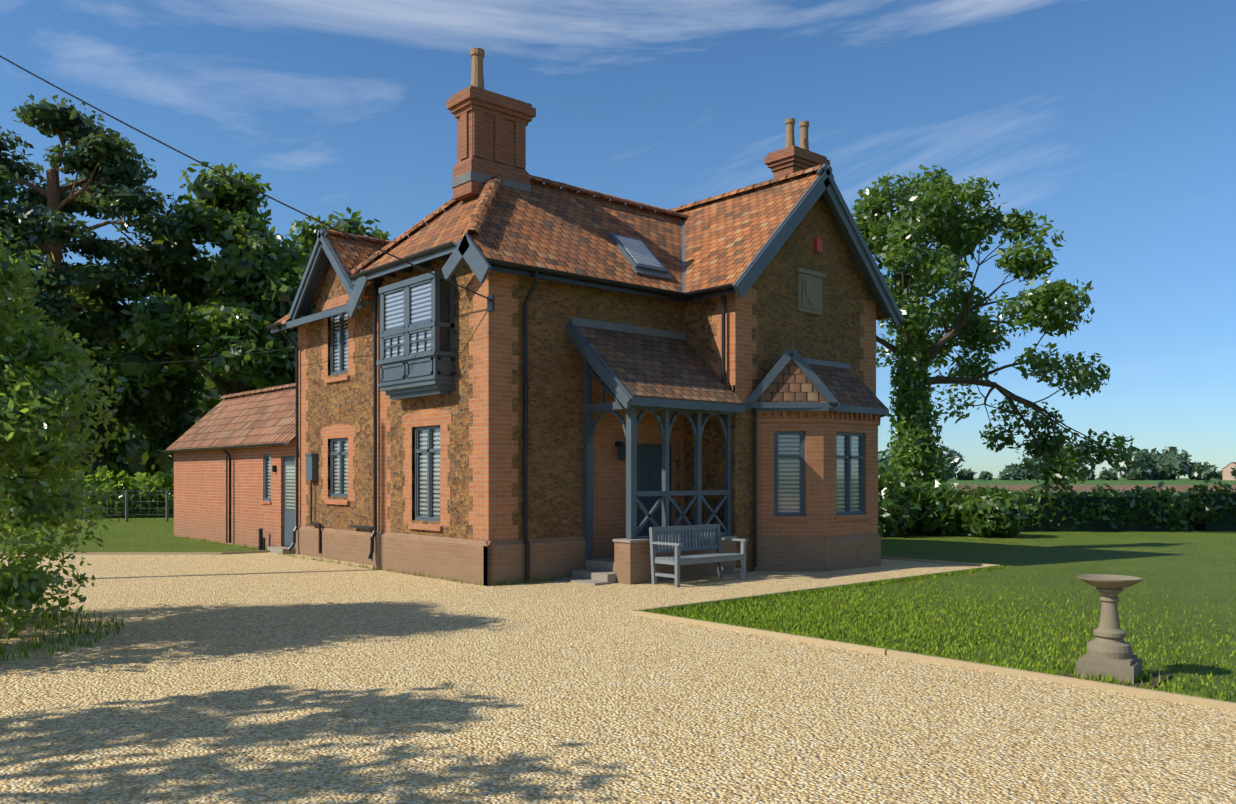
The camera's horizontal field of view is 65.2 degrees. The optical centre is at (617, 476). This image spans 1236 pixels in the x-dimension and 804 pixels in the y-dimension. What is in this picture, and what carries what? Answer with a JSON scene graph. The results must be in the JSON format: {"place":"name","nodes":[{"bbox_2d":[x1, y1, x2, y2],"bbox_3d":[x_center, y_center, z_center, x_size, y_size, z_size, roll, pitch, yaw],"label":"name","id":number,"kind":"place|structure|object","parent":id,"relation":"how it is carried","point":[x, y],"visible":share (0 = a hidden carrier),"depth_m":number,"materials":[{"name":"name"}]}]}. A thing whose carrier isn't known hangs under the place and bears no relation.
{"place":"outdoors","nodes":[
{"label":"outdoors","id":0,"kind":"place"},
{"bbox_2d":[61,367,250,491],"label":"woodland backdrop","id":1,"kind":"structure","parent":0,"point":[127,458],"depth_m":63.96,"materials":[{"name":"green plant"}]},
{"bbox_2d":[296,196,888,585],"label":"house walls","id":2,"kind":"structure","parent":0,"point":[800,345],"depth_m":17.23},
{"bbox_2d":[0,55,493,363],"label":"overhead wires","id":3,"kind":"object","parent":2,"relation":"attached to","point":[490,303],"visible":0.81,"depth_m":14.83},
{"bbox_2d":[376,271,455,399],"bbox_3d":[-3.436,-2.321,16.341,0.410,1.950,1.950,0,0,-41],"label":"oriel window","id":4,"kind":"structure","parent":2,"relation":"attached to","point":[417,354],"depth_m":16.00,"materials":[{"name":"grey wood"}]},
{"bbox_2d":[161,164,903,579],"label":"house roofs","id":5,"kind":"structure","parent":2,"relation":"on","point":[715,246],"depth_m":17.75,"materials":[{"name":"orange tile"}]},
{"bbox_2d":[446,48,829,201],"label":"chimneys","id":6,"kind":"object","parent":5,"relation":"on","point":[491,134],"visible":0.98,"depth_m":17.03,"materials":[{"name":"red brick"}]},
{"bbox_2d":[0,479,1235,702],"bbox_3d":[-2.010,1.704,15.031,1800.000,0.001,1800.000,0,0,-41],"label":"ground","id":7,"kind":"structure","parent":0,"point":[1168,561],"depth_m":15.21,"materials":[{"name":"green plant"}]},
{"bbox_2d":[0,232,123,640],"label":"shrub","id":8,"kind":"object","parent":7,"relation":"on","point":[40,424],"visible":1,"depth_m":9.84,"materials":[{"name":"green plant"}]},
{"bbox_2d":[0,289,123,457],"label":"oak tree","id":9,"kind":"object","parent":7,"relation":"on","point":[100,430],"visible":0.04,"depth_m":43.53,"materials":[{"name":"green plant"}]},
{"bbox_2d":[0,464,173,517],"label":"hedge","id":10,"kind":"object","parent":7,"relation":"on","point":[140,488],"visible":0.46,"depth_m":39.61,"materials":[{"name":"green plant"}]},
{"bbox_2d":[2,491,173,521],"bbox_3d":[-19.767,1.127,35.919,8.546,1.155,0.109,0,0,-11],"label":"field fence","id":11,"kind":"object","parent":7,"relation":"on","point":[167,501],"visible":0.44,"depth_m":36.18,"materials":[{"name":"wood"}]},
{"bbox_2d":[0,94,202,481],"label":"scots pine","id":12,"kind":"object","parent":7,"relation":"on","point":[106,167],"visible":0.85,"depth_m":39.27,"materials":[{"name":"green plant"}]},
{"bbox_2d":[59,289,210,511],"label":"oak tree","id":13,"kind":"object","parent":7,"relation":"on","point":[150,412],"visible":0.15,"depth_m":45.59,"materials":[{"name":"green plant"}]},
{"bbox_2d":[64,161,316,400],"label":"oak tree","id":14,"kind":"object","parent":7,"relation":"on","point":[210,308],"visible":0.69,"depth_m":40.60,"materials":[{"name":"green plant"}]},
{"bbox_2d":[175,323,265,414],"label":"oak tree","id":15,"kind":"object","parent":7,"relation":"on","point":[212,401],"depth_m":54.07,"materials":[{"name":"green plant"}]},
{"bbox_2d":[174,438,295,553],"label":"outbuilding","id":16,"kind":"structure","parent":7,"relation":"on","point":[263,497],"depth_m":23.67,"materials":[{"name":"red brick"}]},
{"bbox_2d":[260,207,396,376],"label":"oak tree","id":17,"kind":"object","parent":7,"relation":"on","point":[307,236],"depth_m":50.74,"materials":[{"name":"green plant"}]},
{"bbox_2d":[0,552,1235,803],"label":"gravel drive","id":18,"kind":"structure","parent":7,"relation":"on","point":[260,678],"depth_m":7.08,"materials":[{"name":"beige gravel"}]},
{"bbox_2d":[556,317,744,585],"bbox_3d":[0.521,-0.472,16.340,3.070,4.353,1.780,0,0,-41],"label":"porch","id":19,"kind":"object","parent":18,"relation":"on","point":[650,370],"visible":0.98,"depth_m":16.12,"materials":[{"name":"grey wood"}]},
{"bbox_2d":[649,524,747,586],"bbox_3d":[1.304,1.254,15.518,1.590,0.904,0.670,0,0,-41],"label":"garden bench","id":20,"kind":"object","parent":18,"relation":"on","point":[719,557],"visible":1,"depth_m":15.54,"materials":[{"name":"grey wood"}]},
{"bbox_2d":[0,550,1235,710],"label":"lawn edging","id":21,"kind":"object","parent":7,"relation":"on","point":[1201,701],"visible":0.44,"depth_m":9.37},
{"bbox_2d":[852,164,1139,491],"bbox_3d":[10.446,-3.976,30.536,8.847,11.380,12.018,0,0,-84],"label":"oak tree","id":22,"kind":"object","parent":7,"relation":"on","point":[933,209],"visible":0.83,"depth_m":28.94,"materials":[{"name":"green plant"}]},
{"bbox_2d":[887,320,949,494],"bbox_3d":[9.311,-1.633,30.199,2.225,6.872,2.249,0,0,-41],"label":"ivy","id":23,"kind":"object","parent":22,"relation":"on","point":[917,452],"visible":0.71,"depth_m":29.71,"materials":[{"name":"green plant"}]},
{"bbox_2d":[878,464,1235,537],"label":"hedge","id":24,"kind":"object","parent":7,"relation":"on","point":[987,511],"visible":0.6,"depth_m":27.63,"materials":[{"name":"green plant"}]},
{"bbox_2d":[896,493,1235,531],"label":"hedge","id":25,"kind":"object","parent":7,"relation":"on","point":[1226,523],"visible":0.4,"depth_m":29.83,"materials":[{"name":"green plant"}]},
{"bbox_2d":[1059,574,1172,688],"bbox_3d":[4.162,1.279,8.141,0.727,0.850,0.860,0,0,42],"label":"bird bath","id":26,"kind":"object","parent":7,"relation":"on","point":[1109,649],"visible":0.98,"depth_m":8.08,"materials":[{"name":"beige stone"}]},
{"bbox_2d":[0,0,1235,477],"label":"sky","id":27,"kind":"structure","parent":0,"point":[1112,121],"materials":[{"name":"blue"}]},
{"bbox_2d":[945,478,1235,510],"bbox_3d":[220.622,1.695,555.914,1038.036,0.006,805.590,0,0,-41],"label":"field","id":28,"kind":"structure","parent":0,"point":[1179,484],"depth_m":196.87,"materials":[{"name":"plant"}]},
{"bbox_2d":[878,444,1235,479],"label":"tree line","id":29,"kind":"object","parent":28,"relation":"on","point":[1173,464],"visible":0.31,"depth_m":400.01,"materials":[{"name":"green plant"}]},
{"bbox_2d":[1223,462,1235,479],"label":"farmhouse","id":30,"kind":"object","parent":28,"relation":"on","point":[1227,469],"visible":0.83,"depth_m":397.24,"materials":[{"name":"beige"}]}
]}

